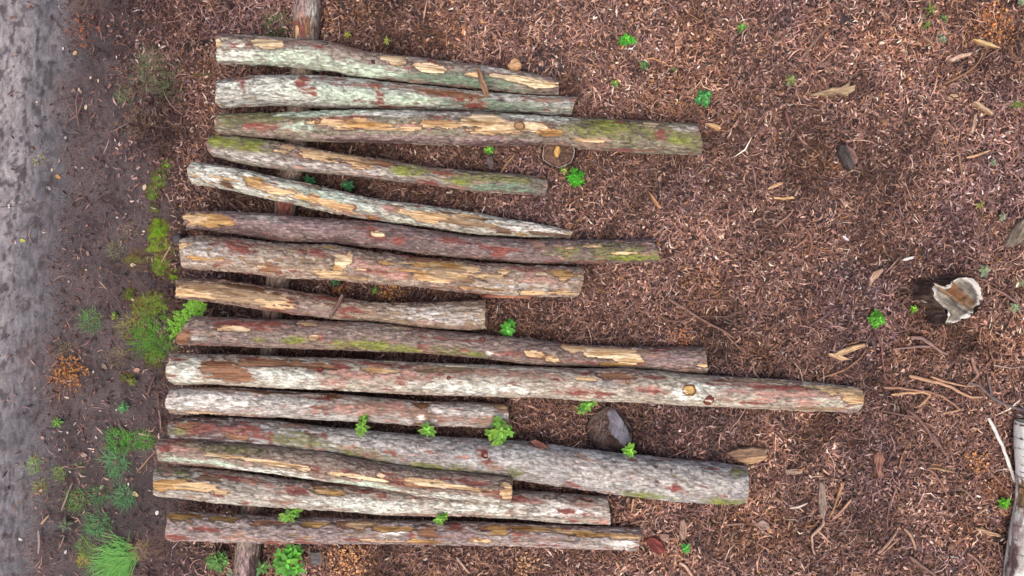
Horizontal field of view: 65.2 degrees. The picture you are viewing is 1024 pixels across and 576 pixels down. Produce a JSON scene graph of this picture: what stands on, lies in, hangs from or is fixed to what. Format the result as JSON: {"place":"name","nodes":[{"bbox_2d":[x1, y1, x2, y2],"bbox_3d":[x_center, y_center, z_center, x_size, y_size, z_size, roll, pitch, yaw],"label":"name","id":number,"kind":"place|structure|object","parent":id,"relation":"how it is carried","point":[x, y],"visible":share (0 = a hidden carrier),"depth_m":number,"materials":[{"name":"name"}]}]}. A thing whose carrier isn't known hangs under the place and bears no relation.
{"place":"outdoors","nodes":[
{"label":"outdoors","id":0,"kind":"place"},
{"bbox_2d":[0,0,66,575],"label":"dirt track","id":1,"kind":"structure","parent":0,"point":[22,112],"depth_m":5.01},
{"bbox_2d":[19,0,1023,575],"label":"ground","id":2,"kind":"structure","parent":0,"point":[75,76],"depth_m":5.00,"materials":[{"name":"soil"}]},
{"bbox_2d":[58,516,73,532],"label":"seedling","id":3,"kind":"object","parent":2,"relation":"on","point":[64,525],"visible":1,"depth_m":4.98,"materials":[{"name":"green plant"}]},
{"bbox_2d":[47,349,92,393],"bbox_3d":[-2.739,0.524,4.961,0.259,0.062,0.261,16,90,0],"label":"chip heap","id":4,"kind":"object","parent":2,"relation":"on","point":[70,371],"visible":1,"depth_m":4.96,"materials":[{"name":"brown wood"}]},
{"bbox_2d":[59,485,88,516],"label":"grass tuft","id":5,"kind":"object","parent":2,"relation":"on","point":[69,499],"visible":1,"depth_m":5.00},
{"bbox_2d":[65,93,83,126],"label":"twig","id":6,"kind":"object","parent":2,"relation":"on","point":[77,113],"visible":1,"depth_m":4.97,"materials":[{"name":"brown wood"}]},
{"bbox_2d":[64,15,101,47],"bbox_3d":[-2.639,-1.594,4.959,0.251,0.055,0.200,-21,90,0],"label":"chip heap","id":7,"kind":"object","parent":2,"relation":"on","point":[84,36],"visible":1,"depth_m":4.96,"materials":[{"name":"brown wood"}]},
{"bbox_2d":[72,535,98,560],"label":"grass tuft","id":8,"kind":"object","parent":2,"relation":"on","point":[84,550],"visible":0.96,"depth_m":5.01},
{"bbox_2d":[75,306,104,334],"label":"grass tuft","id":9,"kind":"object","parent":2,"relation":"on","point":[84,319],"visible":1,"depth_m":4.98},
{"bbox_2d":[76,506,114,542],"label":"grass tuft","id":10,"kind":"object","parent":2,"relation":"on","point":[91,529],"visible":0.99,"depth_m":5.00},
{"bbox_2d":[83,485,108,509],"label":"grass tuft","id":11,"kind":"object","parent":2,"relation":"on","point":[93,496],"visible":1,"depth_m":5.00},
{"bbox_2d":[75,530,138,575],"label":"grass tuft","id":12,"kind":"object","parent":2,"relation":"on","point":[115,561],"visible":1,"depth_m":4.97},
{"bbox_2d":[95,444,132,483],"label":"grass tuft","id":13,"kind":"object","parent":2,"relation":"on","point":[113,467],"visible":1,"depth_m":4.98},
{"bbox_2d":[102,481,136,514],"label":"grass tuft","id":14,"kind":"object","parent":2,"relation":"on","point":[124,500],"visible":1,"depth_m":4.99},
{"bbox_2d":[107,312,147,342],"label":"grass tuft","id":15,"kind":"object","parent":2,"relation":"on","point":[128,326],"visible":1,"depth_m":4.98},
{"bbox_2d":[119,371,135,383],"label":"moss patch","id":16,"kind":"object","parent":2,"relation":"on","point":[128,376],"visible":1,"depth_m":5.00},
{"bbox_2d":[121,287,135,301],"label":"moss patch","id":17,"kind":"object","parent":2,"relation":"on","point":[128,296],"visible":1,"depth_m":4.98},
{"bbox_2d":[102,427,157,454],"bbox_3d":[-2.385,0.948,4.985,0.360,0.053,0.218,0,90,0],"label":"grass tuft","id":18,"kind":"object","parent":2,"relation":"on","point":[121,442],"visible":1,"depth_m":4.99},
{"bbox_2d":[121,246,153,271],"bbox_3d":[-2.334,-0.183,4.984,0.196,0.036,0.174,-43,90,0],"label":"moss patch","id":19,"kind":"object","parent":2,"relation":"on","point":[135,258],"visible":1,"depth_m":4.98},
{"bbox_2d":[121,105,157,139],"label":"grass tuft","id":20,"kind":"object","parent":2,"relation":"on","point":[137,120],"visible":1,"depth_m":5.00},
{"bbox_2d":[129,298,152,319],"bbox_3d":[-2.304,0.135,4.982,0.165,0.032,0.165,38,90,0],"label":"moss patch","id":21,"kind":"object","parent":2,"relation":"on","point":[138,306],"visible":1,"depth_m":4.98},
{"bbox_2d":[121,303,178,361],"bbox_3d":[-2.226,0.284,4.966,0.408,0.078,0.403,0,90,0],"label":"grass tuft","id":22,"kind":"object","parent":2,"relation":"on","point":[146,344],"visible":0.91,"depth_m":4.98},
{"bbox_2d":[145,183,159,201],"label":"moss patch","id":23,"kind":"object","parent":2,"relation":"on","point":[151,195],"visible":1,"depth_m":5.00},
{"bbox_2d":[138,289,169,315],"bbox_3d":[-2.227,0.092,4.984,0.173,0.035,0.183,-33,90,0],"label":"moss patch","id":24,"kind":"object","parent":2,"relation":"on","point":[160,302],"visible":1,"depth_m":4.98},
{"bbox_2d":[143,348,166,369],"bbox_3d":[-2.232,0.440,4.998,0.150,0.034,0.149,39,90,0],"label":"moss patch","id":25,"kind":"object","parent":2,"relation":"on","point":[149,355],"visible":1,"depth_m":4.99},
{"bbox_2d":[126,42,184,105],"bbox_3d":[-2.203,-1.326,4.983,0.390,0.066,0.424,0,90,0],"label":"grass tuft","id":26,"kind":"object","parent":2,"relation":"on","point":[154,68],"visible":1,"depth_m":4.99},
{"bbox_2d":[146,216,169,242],"bbox_3d":[-2.204,-0.356,5.001,0.163,0.036,0.200,0,90,0],"label":"moss patch","id":27,"kind":"object","parent":2,"relation":"on","point":[156,230],"visible":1,"depth_m":5.00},
{"bbox_2d":[144,234,173,254],"bbox_3d":[-2.208,-0.264,4.994,0.187,0.036,0.167,-30,90,0],"label":"moss patch","id":28,"kind":"object","parent":2,"relation":"on","point":[152,246],"visible":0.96,"depth_m":4.99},
{"bbox_2d":[149,254,171,280],"bbox_3d":[-2.184,-0.130,4.984,0.158,0.034,0.185,0,90,0],"label":"moss patch","id":29,"kind":"object","parent":2,"relation":"on","point":[156,265],"visible":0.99,"depth_m":4.98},
{"bbox_2d":[151,166,170,188],"bbox_3d":[-2.200,-0.682,5.005,0.146,0.035,0.144,-35,90,0],"label":"moss patch","id":30,"kind":"object","parent":2,"relation":"on","point":[157,184],"visible":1,"depth_m":5.00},
{"bbox_2d":[167,300,207,338],"bbox_3d":[-1.986,0.179,4.923,0.161,0.155,0.311,45,90,0],"label":"fern","id":31,"kind":"object","parent":2,"relation":"on","point":[192,307],"visible":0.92,"depth_m":4.86,"materials":[{"name":"green plant"}]},
{"bbox_2d":[205,550,228,573],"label":"seedling","id":32,"kind":"object","parent":2,"relation":"on","point":[219,562],"visible":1,"depth_m":4.90,"materials":[{"name":"green plant"}]},
{"bbox_2d":[256,558,270,575],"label":"seedling","id":33,"kind":"object","parent":2,"relation":"on","point":[263,567],"visible":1,"depth_m":4.91,"materials":[{"name":"green plant"}]},
{"bbox_2d":[260,10,291,35],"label":"grass tuft","id":34,"kind":"object","parent":2,"relation":"on","point":[277,19],"visible":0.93,"depth_m":4.99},
{"bbox_2d":[233,0,320,575],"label":"bearer log","id":35,"kind":"object","parent":2,"relation":"on","point":[306,19],"visible":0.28,"depth_m":4.88,"materials":[{"name":"brown wood"}]},
{"bbox_2d":[175,278,487,330],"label":"log","id":36,"kind":"object","parent":35,"relation":"on","point":[469,315],"visible":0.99,"depth_m":4.79,"materials":[{"name":"brown wood"}]},
{"bbox_2d":[328,293,343,318],"bbox_3d":[-1.044,0.109,4.760,0.031,0.024,0.168,33,90,0],"label":"bark piece","id":37,"kind":"object","parent":36,"relation":"on","point":[335,307],"visible":1,"depth_m":4.75,"materials":[{"name":"brown wood"}]},
{"bbox_2d":[155,436,512,502],"bbox_3d":[-1.051,1.079,4.764,2.124,0.183,0.189,7,90,0],"label":"log","id":38,"kind":"object","parent":35,"relation":"on","point":[331,467],"visible":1,"depth_m":4.70,"materials":[{"name":"wood"}]},
{"bbox_2d":[165,387,511,427],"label":"log","id":39,"kind":"object","parent":35,"relation":"on","point":[244,402],"visible":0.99,"depth_m":4.76,"materials":[{"name":"wood"}]},
{"bbox_2d":[207,135,547,195],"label":"log","id":40,"kind":"object","parent":35,"relation":"on","point":[277,155],"visible":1,"depth_m":4.80,"materials":[{"name":"wood"}]},
{"bbox_2d":[187,162,573,238],"bbox_3d":[-0.777,-0.480,4.847,2.332,0.304,0.171,10,90,0],"label":"log","id":41,"kind":"object","parent":35,"relation":"on","point":[293,192],"visible":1,"depth_m":4.79,"materials":[{"name":"wood"}]},
{"bbox_2d":[178,235,583,297],"bbox_3d":[-0.756,-0.121,4.811,2.384,0.396,0.232,5,90,0],"label":"log","id":42,"kind":"object","parent":35,"relation":"on","point":[281,260],"visible":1,"depth_m":4.74,"materials":[{"name":"wood"}]},
{"bbox_2d":[153,466,610,524],"bbox_3d":[-0.748,1.269,4.830,2.731,0.360,0.207,5,90,0],"label":"log","id":43,"kind":"object","parent":35,"relation":"on","point":[216,486],"visible":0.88,"depth_m":4.76,"materials":[{"name":"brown wood"}]},
{"bbox_2d":[215,33,559,95],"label":"log","id":44,"kind":"object","parent":35,"relation":"on","point":[282,52],"visible":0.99,"depth_m":4.78,"materials":[{"name":"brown wood"}]},
{"bbox_2d":[476,66,488,96],"bbox_3d":[-0.179,-1.230,4.771,0.039,0.027,0.199,-21,90,0],"label":"bark piece","id":45,"kind":"object","parent":44,"relation":"on","point":[484,87],"visible":1,"depth_m":4.76,"materials":[{"name":"brown wood"}]},
{"bbox_2d":[508,58,521,70],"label":"bark piece","id":46,"kind":"object","parent":44,"relation":"on","point":[515,64],"visible":1,"depth_m":4.83,"materials":[{"name":"brown wood"}]},
{"bbox_2d":[215,74,577,116],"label":"log","id":47,"kind":"object","parent":35,"relation":"on","point":[318,91],"visible":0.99,"depth_m":4.76,"materials":[{"name":"grey wood"}]},
{"bbox_2d":[165,511,641,550],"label":"log","id":48,"kind":"object","parent":35,"relation":"on","point":[195,526],"visible":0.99,"depth_m":4.80,"materials":[{"name":"brown wood"}]},
{"bbox_2d":[182,210,659,263],"bbox_3d":[-0.524,-0.288,4.863,2.870,0.310,0.204,3,90,0],"label":"log","id":49,"kind":"object","parent":35,"relation":"on","point":[301,229],"visible":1,"depth_m":4.80,"materials":[{"name":"brown wood"}]},
{"bbox_2d":[175,315,707,373],"bbox_3d":[-0.386,0.338,4.845,3.193,0.350,0.203,4,90,0],"label":"log","id":50,"kind":"object","parent":35,"relation":"on","point":[280,333],"visible":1,"depth_m":4.79,"materials":[{"name":"brown wood"}]},
{"bbox_2d":[167,416,749,504],"bbox_3d":[-0.301,1.015,4.891,3.514,0.322,0.267,7,90,0],"label":"log","id":51,"kind":"object","parent":35,"relation":"on","point":[671,479],"visible":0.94,"depth_m":4.77,"materials":[{"name":"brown wood"}]},
{"bbox_2d":[215,109,702,154],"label":"log","id":52,"kind":"object","parent":35,"relation":"on","point":[464,128],"visible":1,"depth_m":4.76,"materials":[{"name":"brown wood"}]},
{"bbox_2d":[165,353,863,412],"bbox_3d":[0.063,0.566,4.846,4.186,0.369,0.218,3,90,0],"label":"log","id":53,"kind":"object","parent":35,"relation":"on","point":[632,385],"visible":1,"depth_m":4.76,"materials":[{"name":"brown wood"}]},
{"bbox_2d":[272,543,305,575],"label":"seedling","id":54,"kind":"object","parent":2,"relation":"on","point":[286,557],"visible":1,"depth_m":4.86,"materials":[{"name":"green plant"}]},
{"bbox_2d":[278,508,302,521],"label":"seedling","id":55,"kind":"object","parent":2,"relation":"on","point":[287,515],"visible":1,"depth_m":4.75,"materials":[{"name":"green plant"}]},
{"bbox_2d":[322,544,370,575],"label":"chip heap","id":56,"kind":"object","parent":2,"relation":"on","point":[346,554],"visible":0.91,"depth_m":4.98,"materials":[{"name":"brown wood"}]},
{"bbox_2d":[355,414,369,436],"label":"seedling","id":57,"kind":"object","parent":2,"relation":"on","point":[361,428],"visible":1,"depth_m":4.74,"materials":[{"name":"green plant"}]},
{"bbox_2d":[376,285,404,302],"bbox_3d":[-0.747,0.011,4.973,0.208,0.063,0.214,0,90,0],"label":"chip heap","id":58,"kind":"object","parent":2,"relation":"on","point":[384,293],"visible":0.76,"depth_m":4.97,"materials":[{"name":"brown wood"}]},
{"bbox_2d":[417,422,436,437],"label":"seedling","id":59,"kind":"object","parent":2,"relation":"on","point":[425,428],"visible":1,"depth_m":4.76,"materials":[{"name":"green plant"}]},
{"bbox_2d":[433,512,448,525],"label":"seedling","id":60,"kind":"object","parent":2,"relation":"on","point":[439,519],"visible":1,"depth_m":4.77,"materials":[{"name":"green plant"}]},
{"bbox_2d":[484,415,514,445],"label":"seedling","id":61,"kind":"object","parent":2,"relation":"on","point":[500,433],"visible":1,"depth_m":4.78,"materials":[{"name":"green plant"}]},
{"bbox_2d":[499,318,515,335],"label":"seedling","id":62,"kind":"object","parent":2,"relation":"on","point":[508,325],"visible":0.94,"depth_m":4.88,"materials":[{"name":"green plant"}]},
{"bbox_2d":[0,0,1023,575],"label":"bark litter","id":63,"kind":"object","parent":2,"relation":"on","point":[740,262],"visible":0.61,"depth_m":4.99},
{"bbox_2d":[310,550,324,565],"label":"wood piece","id":64,"kind":"object","parent":63,"relation":"on","point":[315,557],"visible":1,"depth_m":4.98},
{"bbox_2d":[479,294,530,298],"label":"bark piece","id":65,"kind":"object","parent":63,"relation":"on","point":[494,296],"visible":0.62,"depth_m":4.95,"materials":[{"name":"brown wood"}]},
{"bbox_2d":[678,518,686,539],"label":"wood piece","id":66,"kind":"object","parent":63,"relation":"on","point":[682,528],"visible":1,"depth_m":4.97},
{"bbox_2d":[659,309,747,321],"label":"twig","id":67,"kind":"object","parent":63,"relation":"on","point":[699,316],"visible":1,"depth_m":4.97,"materials":[{"name":"brown wood"}]},
{"bbox_2d":[668,298,742,351],"bbox_3d":[1.212,0.215,4.965,0.570,0.024,0.047,35,90,0],"label":"twig","id":68,"kind":"object","parent":63,"relation":"on","point":[698,317],"visible":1,"depth_m":4.96,"materials":[{"name":"brown wood"}]},
{"bbox_2d":[725,446,768,463],"bbox_3d":[1.461,1.042,4.978,0.268,0.086,0.115,-6,90,0],"label":"wood piece","id":69,"kind":"object","parent":63,"relation":"on","point":[750,454],"visible":1,"depth_m":4.94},
{"bbox_2d":[800,24,831,58],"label":"twig","id":70,"kind":"object","parent":63,"relation":"on","point":[811,45],"visible":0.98,"depth_m":4.96,"materials":[{"name":"brown wood"}]},
{"bbox_2d":[811,519,831,554],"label":"twig","id":71,"kind":"object","parent":63,"relation":"on","point":[817,530],"visible":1,"depth_m":4.97,"materials":[{"name":"brown wood"}]},
{"bbox_2d":[817,481,826,518],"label":"wood piece","id":72,"kind":"object","parent":63,"relation":"on","point":[821,502],"visible":1,"depth_m":4.98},
{"bbox_2d":[805,228,843,256],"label":"twig","id":73,"kind":"object","parent":63,"relation":"on","point":[810,237],"visible":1,"depth_m":4.97,"materials":[{"name":"brown wood"}]},
{"bbox_2d":[829,482,843,519],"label":"twig","id":74,"kind":"object","parent":63,"relation":"on","point":[837,498],"visible":1,"depth_m":4.97,"materials":[{"name":"brown wood"}]},
{"bbox_2d":[819,350,865,379],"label":"twig","id":75,"kind":"object","parent":63,"relation":"on","point":[832,374],"visible":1,"depth_m":4.97,"materials":[{"name":"brown wood"}]},
{"bbox_2d":[835,144,857,170],"bbox_3d":[2.083,-0.817,4.984,0.105,0.113,0.171,-24,90,0],"label":"wood piece","id":76,"kind":"object","parent":63,"relation":"on","point":[845,157],"visible":0.99,"depth_m":4.93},
{"bbox_2d":[868,268,882,285],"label":"wood piece","id":77,"kind":"object","parent":63,"relation":"on","point":[874,275],"visible":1,"depth_m":4.96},
{"bbox_2d":[873,451,884,477],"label":"wood piece","id":78,"kind":"object","parent":63,"relation":"on","point":[878,457],"visible":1,"depth_m":4.97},
{"bbox_2d":[876,333,892,385],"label":"twig","id":79,"kind":"object","parent":63,"relation":"on","point":[879,340],"visible":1,"depth_m":4.97,"materials":[{"name":"brown wood"}]},
{"bbox_2d":[891,391,930,406],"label":"twig","id":80,"kind":"object","parent":63,"relation":"on","point":[911,392],"visible":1,"depth_m":4.97,"materials":[{"name":"brown wood"}]},
{"bbox_2d":[884,409,938,447],"bbox_3d":[2.503,0.838,4.970,0.417,0.035,0.101,34,90,0],"label":"twig","id":81,"kind":"object","parent":63,"relation":"on","point":[917,417],"visible":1,"depth_m":4.96,"materials":[{"name":"brown wood"}]},
{"bbox_2d":[893,336,948,354],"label":"twig","id":82,"kind":"object","parent":63,"relation":"on","point":[925,340],"visible":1,"depth_m":4.96,"materials":[{"name":"brown wood"}]},
{"bbox_2d":[883,386,959,408],"bbox_3d":[2.558,0.661,4.970,0.503,0.026,0.064,16,90,0],"label":"twig","id":83,"kind":"object","parent":63,"relation":"on","point":[915,390],"visible":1,"depth_m":4.96,"materials":[{"name":"brown wood"}]},
{"bbox_2d":[908,555,936,575],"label":"twig","id":84,"kind":"object","parent":63,"relation":"on","point":[917,562],"visible":1,"depth_m":4.96,"materials":[{"name":"brown wood"}]},
{"bbox_2d":[909,375,982,398],"bbox_3d":[2.697,0.614,4.964,0.477,0.037,0.036,19,90,0],"label":"twig","id":85,"kind":"object","parent":63,"relation":"on","point":[940,383],"visible":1,"depth_m":4.96,"materials":[{"name":"brown wood"}]},
{"bbox_2d":[947,52,972,62],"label":"wood piece","id":86,"kind":"object","parent":63,"relation":"on","point":[957,57],"visible":1,"depth_m":4.96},
{"bbox_2d":[964,357,979,389],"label":"twig","id":87,"kind":"object","parent":63,"relation":"on","point":[975,370],"visible":1,"depth_m":4.96,"materials":[{"name":"brown wood"}]},
{"bbox_2d":[968,113,976,133],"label":"wood piece","id":88,"kind":"object","parent":63,"relation":"on","point":[973,122],"visible":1,"depth_m":4.97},
{"bbox_2d":[972,101,993,115],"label":"wood piece","id":89,"kind":"object","parent":63,"relation":"on","point":[979,105],"visible":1,"depth_m":4.97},
{"bbox_2d":[971,39,1000,48],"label":"wood piece","id":90,"kind":"object","parent":63,"relation":"on","point":[984,43],"visible":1,"depth_m":4.97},
{"bbox_2d":[987,418,1015,482],"bbox_3d":[3.051,1.008,4.972,0.026,0.038,0.434,-22,90,0],"label":"stick","id":91,"kind":"object","parent":63,"relation":"on","point":[994,429],"visible":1,"depth_m":4.96,"materials":[{"name":"white wood"}]},
{"bbox_2d":[508,549,541,574],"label":"chip heap","id":92,"kind":"object","parent":2,"relation":"on","point":[525,562],"visible":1,"depth_m":4.99,"materials":[{"name":"brown wood"}]},
{"bbox_2d":[540,145,575,170],"bbox_3d":[0.287,-0.832,4.982,0.245,0.096,0.224,0,90,0],"label":"tree stump","id":93,"kind":"object","parent":2,"relation":"on","point":[568,154],"visible":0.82,"depth_m":4.95,"materials":[{"name":"brown wood"}]},
{"bbox_2d":[565,167,586,187],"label":"seedling","id":94,"kind":"object","parent":2,"relation":"on","point":[575,180],"visible":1,"depth_m":4.94,"materials":[{"name":"green plant"}]},
{"bbox_2d":[575,401,597,414],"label":"seedling","id":95,"kind":"object","parent":2,"relation":"on","point":[585,406],"visible":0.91,"depth_m":4.84,"materials":[{"name":"green plant"}]},
{"bbox_2d":[585,405,632,452],"bbox_3d":[0.604,0.888,4.989,0.297,0.083,0.320,-41,90,0],"label":"tree stump","id":96,"kind":"object","parent":2,"relation":"on","point":[596,417],"visible":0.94,"depth_m":4.96,"materials":[{"name":"brown wood"}]},
{"bbox_2d":[607,409,630,445],"bbox_3d":[0.651,0.863,4.947,0.107,0.052,0.259,-33,90,0],"label":"wood piece","id":97,"kind":"object","parent":96,"relation":"on","point":[616,424],"visible":0.98,"depth_m":4.93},
{"bbox_2d":[617,33,636,45],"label":"seedling","id":98,"kind":"object","parent":2,"relation":"on","point":[625,39],"visible":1,"depth_m":4.92,"materials":[{"name":"green plant"}]},
{"bbox_2d":[621,442,636,457],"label":"seedling","id":99,"kind":"object","parent":2,"relation":"on","point":[626,449],"visible":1,"depth_m":4.79,"materials":[{"name":"green plant"}]},
{"bbox_2d":[644,536,664,554],"bbox_3d":[0.890,1.596,4.983,0.142,0.051,0.086,41,90,0],"label":"bark piece","id":100,"kind":"object","parent":2,"relation":"on","point":[655,545],"visible":1,"depth_m":4.96,"materials":[{"name":"brown wood"}]},
{"bbox_2d":[665,327,693,346],"bbox_3d":[1.043,0.318,4.974,0.172,0.068,0.171,0,90,0],"label":"chip heap","id":101,"kind":"object","parent":2,"relation":"on","point":[681,339],"visible":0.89,"depth_m":4.98,"materials":[{"name":"brown wood"}]},
{"bbox_2d":[693,89,711,107],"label":"seedling","id":102,"kind":"object","parent":2,"relation":"on","point":[703,97],"visible":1,"depth_m":4.95,"materials":[{"name":"green plant"}]},
{"bbox_2d":[809,82,855,96],"bbox_3d":[1.997,-1.218,4.978,0.298,0.051,0.087,-11,90,0],"label":"wood piece","id":103,"kind":"object","parent":2,"relation":"on","point":[845,90],"visible":1,"depth_m":4.96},
{"bbox_2d":[833,343,865,356],"bbox_3d":[2.096,0.382,4.982,0.218,0.046,0.039,-22,90,0],"label":"wood piece","id":104,"kind":"object","parent":2,"relation":"on","point":[844,351],"visible":1,"depth_m":4.96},
{"bbox_2d":[867,308,886,329],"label":"seedling","id":105,"kind":"object","parent":2,"relation":"on","point":[878,317],"visible":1,"depth_m":4.94,"materials":[{"name":"green plant"}]},
{"bbox_2d":[910,274,982,324],"bbox_3d":[2.657,0.065,4.902,0.333,0.256,0.308,-13,90,0],"label":"tree stump","id":106,"kind":"object","parent":2,"relation":"on","point":[965,292],"visible":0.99,"depth_m":4.83,"materials":[{"name":"beige wood"}]},
{"bbox_2d":[965,451,989,474],"bbox_3d":[2.893,1.091,4.987,0.150,0.062,0.140,0,90,0],"label":"chip heap","id":107,"kind":"object","parent":2,"relation":"on","point":[977,458],"visible":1,"depth_m":4.98,"materials":[{"name":"brown wood"}]},
{"bbox_2d":[974,526,1000,536],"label":"wood piece","id":108,"kind":"object","parent":2,"relation":"on","point":[986,531],"visible":1,"depth_m":4.97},
{"bbox_2d":[971,0,1013,46],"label":"chip heap","id":109,"kind":"object","parent":2,"relation":"on","point":[993,24],"visible":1,"depth_m":4.97,"materials":[{"name":"brown wood"}]},
{"bbox_2d":[979,472,1008,503],"bbox_3d":[3.003,1.249,4.977,0.182,0.060,0.201,0,90,0],"label":"chip heap","id":110,"kind":"object","parent":2,"relation":"on","point":[995,490],"visible":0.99,"depth_m":4.97,"materials":[{"name":"brown wood"}]},
{"bbox_2d":[968,374,1023,412],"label":"twig","id":111,"kind":"object","parent":2,"relation":"on","point":[992,397],"visible":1,"depth_m":4.96,"materials":[{"name":"brown wood"}]},
{"bbox_2d":[997,497,1010,509],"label":"seedling","id":112,"kind":"object","parent":2,"relation":"on","point":[1004,503],"visible":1,"depth_m":4.95,"materials":[{"name":"green plant"}]},
{"bbox_2d":[1002,218,1023,246],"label":"wood piece","id":113,"kind":"object","parent":2,"relation":"on","point":[1013,239],"visible":1,"depth_m":4.96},
{"bbox_2d":[1003,419,1023,575],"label":"birch log","id":114,"kind":"object","parent":2,"relation":"on","point":[1014,560],"visible":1,"depth_m":4.88,"materials":[{"name":"white wood"}]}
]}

